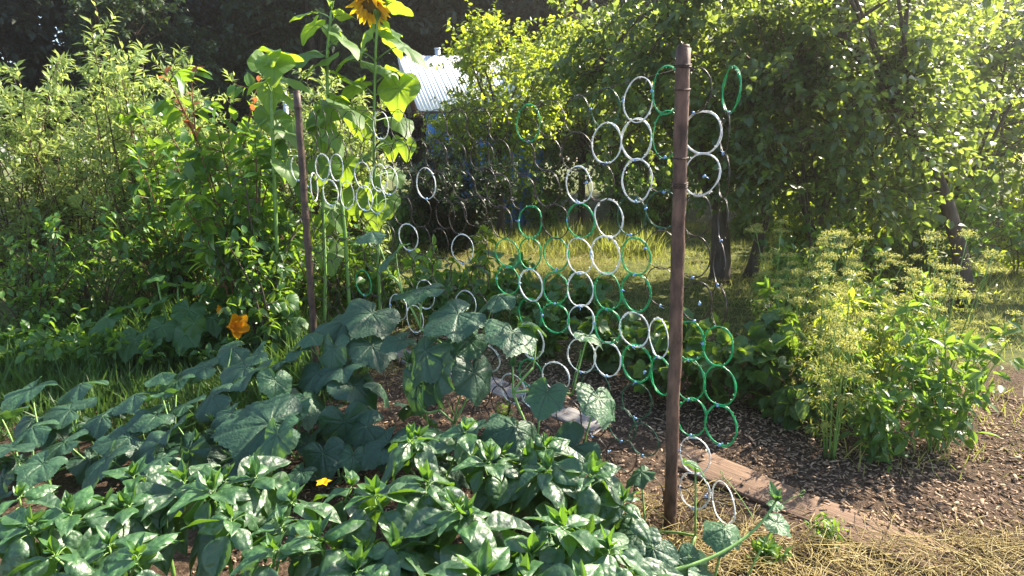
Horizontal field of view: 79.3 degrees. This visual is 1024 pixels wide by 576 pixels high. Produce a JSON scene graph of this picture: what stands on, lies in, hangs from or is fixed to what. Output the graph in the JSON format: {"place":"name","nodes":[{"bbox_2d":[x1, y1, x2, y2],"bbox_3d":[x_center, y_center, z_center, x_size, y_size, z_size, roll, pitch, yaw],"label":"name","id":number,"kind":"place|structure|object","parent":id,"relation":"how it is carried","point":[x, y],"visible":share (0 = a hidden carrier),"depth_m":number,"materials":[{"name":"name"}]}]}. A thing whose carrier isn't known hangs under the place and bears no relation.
{"place":"outdoors","nodes":[
{"label":"outdoors","id":0,"kind":"place"},
{"bbox_2d":[0,288,395,443],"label":"grass","id":1,"kind":"structure","parent":0,"point":[22,373],"depth_m":3.88,"materials":[{"name":"green plant"}]},
{"bbox_2d":[272,189,380,320],"bbox_3d":[-1.603,-0.272,5.470,0.941,1.210,0.771,0,12,0],"label":"cherry sapling","id":2,"kind":"object","parent":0,"point":[357,250],"visible":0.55,"depth_m":5.46,"materials":[{"name":"green plant"}]},
{"bbox_2d":[0,163,1023,575],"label":"ground","id":3,"kind":"structure","parent":0,"point":[70,483],"depth_m":3.30,"materials":[{"name":"soil"}]},
{"bbox_2d":[0,480,92,575],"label":"pepper plant","id":4,"kind":"object","parent":3,"relation":"on","point":[19,546],"visible":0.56,"depth_m":1.88,"materials":[{"name":"green plant"}]},
{"bbox_2d":[0,319,93,369],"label":"leafy bush","id":5,"kind":"object","parent":3,"relation":"on","point":[21,336],"visible":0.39,"depth_m":4.21,"materials":[{"name":"green plant"}]},
{"bbox_2d":[0,376,109,502],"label":"cucumber plant","id":6,"kind":"object","parent":3,"relation":"on","point":[51,426],"visible":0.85,"depth_m":2.93,"materials":[{"name":"green plant"}]},
{"bbox_2d":[0,50,110,305],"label":"sea buckthorn","id":7,"kind":"object","parent":3,"relation":"on","point":[5,257],"visible":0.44,"depth_m":5.93,"materials":[{"name":"green plant"}]},
{"bbox_2d":[0,207,117,339],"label":"leafy bush","id":8,"kind":"object","parent":3,"relation":"on","point":[50,274],"visible":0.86,"depth_m":4.72,"materials":[{"name":"green plant"}]},
{"bbox_2d":[0,59,153,300],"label":"sea buckthorn","id":9,"kind":"object","parent":3,"relation":"on","point":[76,222],"visible":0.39,"depth_m":5.92,"materials":[{"name":"green plant"}]},
{"bbox_2d":[0,207,156,330],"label":"leafy bush","id":10,"kind":"object","parent":3,"relation":"on","point":[87,303],"visible":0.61,"depth_m":5.00,"materials":[{"name":"green plant"}]},
{"bbox_2d":[15,301,163,375],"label":"leafy bush","id":11,"kind":"object","parent":3,"relation":"on","point":[98,338],"visible":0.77,"depth_m":4.18,"materials":[{"name":"green plant"}]},
{"bbox_2d":[6,525,183,575],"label":"pepper plant","id":12,"kind":"object","parent":3,"relation":"on","point":[139,552],"visible":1,"depth_m":1.69,"materials":[{"name":"green plant"}]},
{"bbox_2d":[18,480,175,575],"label":"pepper plant","id":13,"kind":"object","parent":3,"relation":"on","point":[81,504],"visible":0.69,"depth_m":1.97,"materials":[{"name":"green plant"}]},
{"bbox_2d":[0,0,200,209],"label":"dark tree","id":14,"kind":"object","parent":3,"relation":"on","point":[24,34],"visible":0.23,"depth_m":12.91,"materials":[{"name":"green plant"}]},
{"bbox_2d":[39,0,209,312],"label":"sea buckthorn","id":15,"kind":"object","parent":3,"relation":"on","point":[116,137],"visible":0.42,"depth_m":5.25,"materials":[{"name":"green plant"}]},
{"bbox_2d":[38,340,250,488],"bbox_3d":[-1.780,0.640,3.031,0.784,0.497,0.978,0,12,0],"label":"cucumber plant","id":16,"kind":"object","parent":3,"relation":"on","point":[118,447],"visible":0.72,"depth_m":2.88,"materials":[{"name":"green plant"}]},
{"bbox_2d":[60,0,234,193],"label":"dark tree","id":17,"kind":"object","parent":3,"relation":"on","point":[130,27],"visible":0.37,"depth_m":11.58,"materials":[{"name":"green plant"}]},
{"bbox_2d":[70,176,225,313],"bbox_3d":[-2.830,-0.285,5.229,1.104,1.338,1.237,8,15,33],"label":"leafy bush","id":18,"kind":"object","parent":3,"relation":"on","point":[155,254],"visible":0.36,"depth_m":5.01,"materials":[{"name":"green plant"}]},
{"bbox_2d":[56,86,253,296],"bbox_3d":[-3.443,-0.882,6.161,1.690,2.130,1.759,-10,16,-37],"label":"sea buckthorn","id":19,"kind":"object","parent":3,"relation":"on","point":[88,168],"visible":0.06,"depth_m":5.56,"materials":[{"name":"green plant"}]},
{"bbox_2d":[94,455,220,575],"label":"pepper plant","id":20,"kind":"object","parent":3,"relation":"on","point":[174,480],"visible":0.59,"depth_m":2.12,"materials":[{"name":"green plant"}]},
{"bbox_2d":[106,329,211,371],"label":"leafy bush","id":21,"kind":"object","parent":3,"relation":"on","point":[159,353],"visible":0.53,"depth_m":4.18,"materials":[{"name":"green plant"}]},
{"bbox_2d":[86,99,245,314],"bbox_3d":[-2.914,-0.604,5.286,1.073,1.935,1.286,12,17,43],"label":"cherry sapling","id":22,"kind":"object","parent":3,"relation":"on","point":[139,164],"visible":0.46,"depth_m":5.06,"materials":[{"name":"green plant"}]},
{"bbox_2d":[88,274,249,366],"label":"squash plant","id":23,"kind":"object","parent":3,"relation":"on","point":[185,327],"visible":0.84,"depth_m":4.27,"materials":[{"name":"green plant"}]},
{"bbox_2d":[55,0,329,196],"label":"dark tree","id":24,"kind":"object","parent":3,"relation":"on","point":[208,14],"visible":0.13,"depth_m":13.92,"materials":[{"name":"green plant"}]},
{"bbox_2d":[133,43,278,239],"bbox_3d":[-3.370,-1.325,6.990,1.571,2.645,1.621,0,12,0],"label":"sea buckthorn","id":25,"kind":"object","parent":3,"relation":"on","point":[188,97],"visible":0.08,"depth_m":6.42,"materials":[{"name":"green plant"}]},
{"bbox_2d":[167,452,296,575],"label":"pepper plant","id":26,"kind":"object","parent":3,"relation":"on","point":[239,496],"visible":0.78,"depth_m":2.07,"materials":[{"name":"green plant"}]},
{"bbox_2d":[145,66,320,341],"bbox_3d":[-2.009,-0.535,4.578,1.257,2.110,1.144,12,17,42],"label":"cherry sapling","id":27,"kind":"object","parent":3,"relation":"on","point":[198,172],"visible":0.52,"depth_m":4.27,"materials":[{"name":"green plant"}]},
{"bbox_2d":[140,383,344,512],"bbox_3d":[-1.201,0.728,2.700,1.178,0.461,0.604,3,13,11],"label":"cucumber plant","id":28,"kind":"object","parent":3,"relation":"on","point":[247,431],"visible":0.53,"depth_m":2.61,"materials":[{"name":"green plant"}]},
{"bbox_2d":[184,163,317,355],"bbox_3d":[-1.792,-0.123,4.266,0.747,1.438,0.795,6,14,26],"label":"cherry sapling","id":29,"kind":"object","parent":3,"relation":"on","point":[261,271],"visible":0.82,"depth_m":4.24,"materials":[{"name":"green plant"}]},
{"bbox_2d":[180,500,325,575],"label":"pepper plant","id":30,"kind":"object","parent":3,"relation":"on","point":[230,534],"visible":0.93,"depth_m":1.78,"materials":[{"name":"green plant"}]},
{"bbox_2d":[190,112,330,280],"bbox_3d":[-2.671,-1.006,7.067,1.640,1.994,1.569,0,12,0],"label":"sea buckthorn","id":31,"kind":"object","parent":3,"relation":"on","point":[285,203],"visible":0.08,"depth_m":6.84,"materials":[{"name":"green plant"}]},
{"bbox_2d":[243,46,313,340],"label":"sunflower","id":32,"kind":"object","parent":3,"relation":"on","point":[271,66],"visible":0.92,"depth_m":4.16,"materials":[{"name":"green plant"}]},
{"bbox_2d":[254,293,308,346],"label":"squash plant","id":33,"kind":"object","parent":3,"relation":"on","point":[299,320],"visible":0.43,"depth_m":4.36,"materials":[{"name":"green plant"}]},
{"bbox_2d":[219,352,384,537],"bbox_3d":[-0.831,0.681,2.671,0.714,0.518,1.674,-9,15,-35],"label":"cucumber plant","id":34,"kind":"object","parent":3,"relation":"on","point":[354,430],"visible":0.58,"depth_m":2.84,"materials":[{"name":"green plant"}]},
{"bbox_2d":[293,90,318,361],"bbox_3d":[-1.247,-0.226,3.782,0.052,1.880,0.052,0,12,0],"label":"metal post","id":35,"kind":"object","parent":3,"relation":"on","point":[297,107],"visible":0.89,"depth_m":3.72,"materials":[{"name":"metal"}]},
{"bbox_2d":[202,0,414,214],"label":"dark tree","id":36,"kind":"object","parent":3,"relation":"on","point":[259,14],"visible":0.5,"depth_m":13.27,"materials":[{"name":"green plant"}]},
{"bbox_2d":[291,101,345,323],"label":"sunflower","id":37,"kind":"object","parent":3,"relation":"on","point":[336,144],"visible":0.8,"depth_m":4.58,"materials":[{"name":"green plant"}]},
{"bbox_2d":[254,65,386,274],"bbox_3d":[-2.125,-1.267,7.122,1.726,2.502,1.275,0,12,0],"label":"sea buckthorn","id":38,"kind":"object","parent":3,"relation":"on","point":[308,137],"visible":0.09,"depth_m":6.82,"materials":[{"name":"green plant"}]},
{"bbox_2d":[263,467,388,568],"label":"pepper plant","id":39,"kind":"object","parent":3,"relation":"on","point":[289,491],"visible":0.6,"depth_m":2.07,"materials":[{"name":"green plant"}]},
{"bbox_2d":[289,0,370,306],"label":"sunflower","id":40,"kind":"object","parent":3,"relation":"on","point":[334,35],"visible":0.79,"depth_m":4.57,"materials":[{"name":"green plant"}]},
{"bbox_2d":[250,298,438,427],"bbox_3d":[-0.864,0.463,3.220,1.037,0.741,0.527,6,14,23],"label":"cucumber plant","id":41,"kind":"object","parent":3,"relation":"on","point":[354,324],"visible":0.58,"depth_m":3.13,"materials":[{"name":"green plant"}]},
{"bbox_2d":[277,512,411,575],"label":"pepper plant","id":42,"kind":"object","parent":3,"relation":"on","point":[336,561],"visible":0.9,"depth_m":1.75,"materials":[{"name":"green plant"}]},
{"bbox_2d":[317,121,391,285],"bbox_3d":[-1.721,-0.896,6.788,0.932,1.899,0.906,11,17,41],"label":"sea buckthorn","id":43,"kind":"object","parent":3,"relation":"on","point":[361,173],"visible":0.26,"depth_m":6.61,"materials":[{"name":"green plant"}]},
{"bbox_2d":[304,229,420,314],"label":"leafy bush","id":44,"kind":"object","parent":3,"relation":"on","point":[373,257],"visible":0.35,"depth_m":5.65,"materials":[{"name":"green plant"}]},
{"bbox_2d":[334,0,427,309],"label":"sunflower","id":45,"kind":"object","parent":3,"relation":"on","point":[393,96],"visible":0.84,"depth_m":4.83,"materials":[{"name":"green plant"}]},
{"bbox_2d":[381,174,431,249],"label":"berry thicket","id":46,"kind":"object","parent":3,"relation":"on","point":[405,235],"visible":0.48,"depth_m":9.43,"materials":[{"name":"green plant"}]},
{"bbox_2d":[356,234,460,322],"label":"bean plant","id":47,"kind":"object","parent":3,"relation":"on","point":[390,292],"visible":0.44,"depth_m":5.41,"materials":[{"name":"green plant"}]},
{"bbox_2d":[290,0,541,202],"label":"dark tree","id":48,"kind":"object","parent":3,"relation":"on","point":[433,24],"visible":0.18,"depth_m":14.74,"materials":[{"name":"green plant"}]},
{"bbox_2d":[339,459,496,575],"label":"pepper plant","id":49,"kind":"object","parent":3,"relation":"on","point":[413,560],"visible":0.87,"depth_m":1.83,"materials":[{"name":"green plant"}]},
{"bbox_2d":[351,231,515,473],"bbox_3d":[-0.460,0.326,2.960,0.937,1.135,0.521,8,15,33],"label":"cucumber plant","id":50,"kind":"object","parent":3,"relation":"on","point":[427,381],"visible":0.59,"depth_m":2.79,"materials":[{"name":"green plant"}]},
{"bbox_2d":[381,415,485,512],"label":"pepper plant","id":51,"kind":"object","parent":3,"relation":"on","point":[404,457],"visible":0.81,"depth_m":2.29,"materials":[{"name":"green plant"}]},
{"bbox_2d":[402,246,479,325],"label":"bean plant","id":52,"kind":"object","parent":3,"relation":"on","point":[440,300],"visible":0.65,"depth_m":5.05,"materials":[{"name":"green plant"}]},
{"bbox_2d":[384,137,520,255],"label":"bush","id":53,"kind":"object","parent":3,"relation":"on","point":[476,214],"visible":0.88,"depth_m":8.83,"materials":[{"name":"green plant"}]},
{"bbox_2d":[397,48,543,229],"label":"shed","id":54,"kind":"structure","parent":3,"relation":"on","point":[433,82],"depth_m":11.85,"materials":[{"name":"metal"}]},
{"bbox_2d":[413,85,531,243],"bbox_3d":[-0.600,-1.939,10.024,1.938,2.564,1.781,0,12,0],"label":"plum tree","id":55,"kind":"object","parent":3,"relation":"on","point":[452,129],"visible":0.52,"depth_m":9.67,"materials":[{"name":"green plant"}]},
{"bbox_2d":[400,493,568,575],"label":"pepper plant","id":56,"kind":"object","parent":3,"relation":"on","point":[486,559],"visible":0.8,"depth_m":1.73,"materials":[{"name":"green plant"}]},
{"bbox_2d":[361,318,615,525],"bbox_3d":[-0.086,0.561,2.644,1.044,0.807,0.544,3,13,13],"label":"cucumber plant","id":57,"kind":"object","parent":3,"relation":"on","point":[542,400],"visible":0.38,"depth_m":2.55,"materials":[{"name":"green plant"}]},
{"bbox_2d":[446,250,536,321],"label":"bean plant","id":58,"kind":"object","parent":3,"relation":"on","point":[493,290],"visible":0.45,"depth_m":5.21,"materials":[{"name":"green plant"}]},
{"bbox_2d":[429,0,574,236],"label":"plum tree","id":59,"kind":"object","parent":3,"relation":"on","point":[471,61],"visible":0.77,"depth_m":9.64,"materials":[{"name":"green plant"}]},
{"bbox_2d":[451,437,561,536],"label":"pepper plant","id":60,"kind":"object","parent":3,"relation":"on","point":[495,489],"visible":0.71,"depth_m":2.21,"materials":[{"name":"green plant"}]},
{"bbox_2d":[397,0,624,199],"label":"dark tree","id":61,"kind":"object","parent":3,"relation":"on","point":[528,9],"visible":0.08,"depth_m":14.82,"materials":[{"name":"green plant"}]},
{"bbox_2d":[506,291,579,357],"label":"currant bush","id":62,"kind":"object","parent":3,"relation":"on","point":[553,314],"visible":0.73,"depth_m":4.56,"materials":[{"name":"green plant"}]},
{"bbox_2d":[504,153,606,232],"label":"berry thicket","id":63,"kind":"object","parent":3,"relation":"on","point":[532,211],"visible":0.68,"depth_m":11.26,"materials":[{"name":"green plant"}]},
{"bbox_2d":[510,431,626,536],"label":"pepper plant","id":64,"kind":"object","parent":3,"relation":"on","point":[562,481],"visible":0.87,"depth_m":2.10,"materials":[{"name":"green plant"}]},
{"bbox_2d":[527,500,616,574],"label":"pepper plant","id":65,"kind":"object","parent":3,"relation":"on","point":[541,511],"visible":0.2,"depth_m":1.87,"materials":[{"name":"green plant"}]},
{"bbox_2d":[534,271,612,335],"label":"currant bush","id":66,"kind":"object","parent":3,"relation":"on","point":[582,294],"visible":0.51,"depth_m":5.08,"materials":[{"name":"green plant"}]},
{"bbox_2d":[502,503,652,575],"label":"pepper plant","id":67,"kind":"object","parent":3,"relation":"on","point":[583,561],"visible":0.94,"depth_m":1.68,"materials":[{"name":"green plant"}]},
{"bbox_2d":[517,0,661,225],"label":"plum tree","id":68,"kind":"object","parent":3,"relation":"on","point":[579,126],"visible":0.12,"depth_m":11.63,"materials":[{"name":"green plant"}]},
{"bbox_2d":[192,325,1023,575],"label":"wood chips","id":69,"kind":"object","parent":3,"relation":"on","point":[936,481],"visible":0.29,"depth_m":3.08,"materials":[{"name":"brown wood"}]},
{"bbox_2d":[507,50,708,226],"bbox_3d":[1.964,-2.857,11.655,4.298,3.642,3.034,0,12,0],"label":"apple tree","id":70,"kind":"object","parent":3,"relation":"on","point":[573,156],"visible":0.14,"depth_m":11.34,"materials":[{"name":"green plant"}]},
{"bbox_2d":[568,473,650,565],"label":"pepper plant","id":71,"kind":"object","parent":3,"relation":"on","point":[610,511],"visible":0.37,"depth_m":2.07,"materials":[{"name":"green plant"}]},
{"bbox_2d":[577,298,643,373],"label":"currant bush","id":72,"kind":"object","parent":3,"relation":"on","point":[607,359],"visible":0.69,"depth_m":4.16,"materials":[{"name":"green plant"}]},
{"bbox_2d":[214,241,1023,575],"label":"straw","id":73,"kind":"object","parent":3,"relation":"on","point":[906,569],"visible":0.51,"depth_m":2.32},
{"bbox_2d":[577,156,692,231],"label":"berry thicket","id":74,"kind":"object","parent":3,"relation":"on","point":[636,211],"visible":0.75,"depth_m":10.68,"materials":[{"name":"green plant"}]},
{"bbox_2d":[617,319,695,401],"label":"currant bush","id":75,"kind":"object","parent":3,"relation":"on","point":[639,359],"visible":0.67,"depth_m":3.74,"materials":[{"name":"green plant"}]},
{"bbox_2d":[619,148,699,226],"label":"hedge bush","id":76,"kind":"object","parent":3,"relation":"on","point":[664,207],"visible":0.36,"depth_m":12.15,"materials":[{"name":"green plant"}]},
{"bbox_2d":[664,44,691,530],"bbox_3d":[0.610,0.097,2.303,0.109,1.891,0.059,0,12,0],"label":"metal post","id":77,"kind":"object","parent":3,"relation":"on","point":[679,184],"visible":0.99,"depth_m":2.25,"materials":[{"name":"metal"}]},
{"bbox_2d":[291,65,741,525],"bbox_3d":[-0.259,-0.048,3.096,2.907,1.857,0.135,10,16,38],"label":"ring net","id":78,"kind":"object","parent":77,"relation":"attached to","point":[645,248],"visible":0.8,"depth_m":2.64,"materials":[{"name":"white plastic"}]},
{"bbox_2d":[607,458,804,575],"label":"cucumber plant","id":79,"kind":"object","parent":3,"relation":"on","point":[690,559],"visible":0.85,"depth_m":2.08,"materials":[{"name":"green plant"}]},
{"bbox_2d":[666,307,792,410],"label":"currant bush","id":80,"kind":"object","parent":3,"relation":"on","point":[717,379],"visible":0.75,"depth_m":3.49,"materials":[{"name":"green plant"}]},
{"bbox_2d":[511,0,957,285],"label":"apple tree","id":81,"kind":"object","parent":3,"relation":"on","point":[628,25],"visible":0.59,"depth_m":6.04,"materials":[{"name":"green plant"}]},
{"bbox_2d":[722,305,823,408],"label":"currant bush","id":82,"kind":"object","parent":3,"relation":"on","point":[776,321],"visible":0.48,"depth_m":3.58,"materials":[{"name":"green plant"}]},
{"bbox_2d":[641,0,925,277],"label":"apple tree","id":83,"kind":"object","parent":3,"relation":"on","point":[751,268],"visible":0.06,"depth_m":6.88,"materials":[{"name":"green plant"}]},
{"bbox_2d":[742,354,850,437],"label":"bush","id":84,"kind":"object","parent":3,"relation":"on","point":[787,404],"visible":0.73,"depth_m":3.38,"materials":[{"name":"green plant"}]},
{"bbox_2d":[745,219,852,359],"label":"umbel plant","id":85,"kind":"object","parent":3,"relation":"on","point":[794,282],"visible":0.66,"depth_m":4.25,"materials":[{"name":"green plant"}]},
{"bbox_2d":[751,237,850,340],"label":"leafy bush","id":86,"kind":"object","parent":3,"relation":"on","point":[775,261],"visible":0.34,"depth_m":4.73,"materials":[{"name":"green plant"}]},
{"bbox_2d":[744,229,861,384],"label":"umbel plant","id":87,"kind":"object","parent":3,"relation":"on","point":[823,240],"visible":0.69,"depth_m":3.57,"materials":[{"name":"green plant"}]},
{"bbox_2d":[678,446,958,575],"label":"plank","id":88,"kind":"object","parent":3,"relation":"on","point":[757,483],"visible":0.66,"depth_m":2.65,"materials":[{"name":"beige wood"}]},
{"bbox_2d":[759,219,893,325],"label":"leafy bush","id":89,"kind":"object","parent":3,"relation":"on","point":[875,249],"visible":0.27,"depth_m":5.23,"materials":[{"name":"green plant"}]},
{"bbox_2d":[791,260,882,460],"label":"umbel plant","id":90,"kind":"object","parent":3,"relation":"on","point":[843,368],"visible":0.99,"depth_m":2.92,"materials":[{"name":"green plant"}]},
{"bbox_2d":[656,0,1023,302],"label":"apple tree","id":91,"kind":"object","parent":3,"relation":"on","point":[767,163],"visible":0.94,"depth_m":5.30,"materials":[{"name":"green plant"}]},
{"bbox_2d":[669,0,1023,313],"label":"apple tree","id":92,"kind":"object","parent":3,"relation":"on","point":[949,211],"visible":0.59,"depth_m":5.54,"materials":[{"name":"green plant"}]},
{"bbox_2d":[790,234,923,374],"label":"umbel plant","id":93,"kind":"object","parent":3,"relation":"on","point":[854,264],"visible":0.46,"depth_m":3.92,"materials":[{"name":"green plant"}]},
{"bbox_2d":[813,287,939,412],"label":"leafy bush","id":94,"kind":"object","parent":3,"relation":"on","point":[882,336],"visible":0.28,"depth_m":3.46,"materials":[{"name":"green plant"}]},
{"bbox_2d":[833,342,928,473],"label":"leafy bush","id":95,"kind":"object","parent":3,"relation":"on","point":[882,441],"visible":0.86,"depth_m":2.98,"materials":[{"name":"green plant"}]},
{"bbox_2d":[790,176,979,276],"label":"berry thicket","id":96,"kind":"object","parent":3,"relation":"on","point":[881,243],"visible":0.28,"depth_m":7.54,"materials":[{"name":"green plant"}]},
{"bbox_2d":[838,266,945,392],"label":"leafy bush","id":97,"kind":"object","parent":3,"relation":"on","point":[873,290],"visible":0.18,"depth_m":3.72,"materials":[{"name":"green plant"}]},
{"bbox_2d":[820,262,972,428],"bbox_3d":[1.985,0.314,3.276,0.666,0.972,0.565,11,17,41],"label":"umbel plant","id":98,"kind":"object","parent":3,"relation":"on","point":[871,316],"visible":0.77,"depth_m":3.24,"materials":[{"name":"green plant"}]},
{"bbox_2d":[819,0,1023,269],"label":"apple tree","id":99,"kind":"object","parent":3,"relation":"on","point":[1006,50],"visible":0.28,"depth_m":6.92,"materials":[{"name":"green plant"}]},
{"bbox_2d":[848,150,1023,270],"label":"hedge bush","id":100,"kind":"object","parent":3,"relation":"on","point":[987,187],"visible":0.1,"depth_m":7.64,"materials":[{"name":"green plant"}]},
{"bbox_2d":[858,2,1023,200],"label":"sunlit tree","id":101,"kind":"object","parent":3,"relation":"on","point":[1001,109],"visible":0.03,"depth_m":10.90,"materials":[{"name":"green plant"}]},
{"bbox_2d":[865,149,1023,295],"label":"berry thicket","id":102,"kind":"object","parent":3,"relation":"on","point":[979,225],"visible":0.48,"depth_m":6.49,"materials":[{"name":"green plant"}]},
{"bbox_2d":[879,299,1023,451],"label":"leafy bush","id":103,"kind":"object","parent":3,"relation":"on","point":[924,389],"visible":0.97,"depth_m":3.06,"materials":[{"name":"green plant"}]},
{"bbox_2d":[903,228,1023,396],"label":"umbel plant","id":104,"kind":"object","parent":3,"relation":"on","point":[961,286],"visible":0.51,"depth_m":3.67,"materials":[{"name":"green plant"}]},
{"bbox_2d":[951,125,1023,276],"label":"berry thicket","id":105,"kind":"object","parent":3,"relation":"on","point":[1015,192],"visible":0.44,"depth_m":7.62,"materials":[{"name":"green plant"}]},
{"bbox_2d":[131,216,1023,479],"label":"grass","id":106,"kind":"structure","parent":0,"point":[543,237],"depth_m":8.51,"materials":[{"name":"green plant"}]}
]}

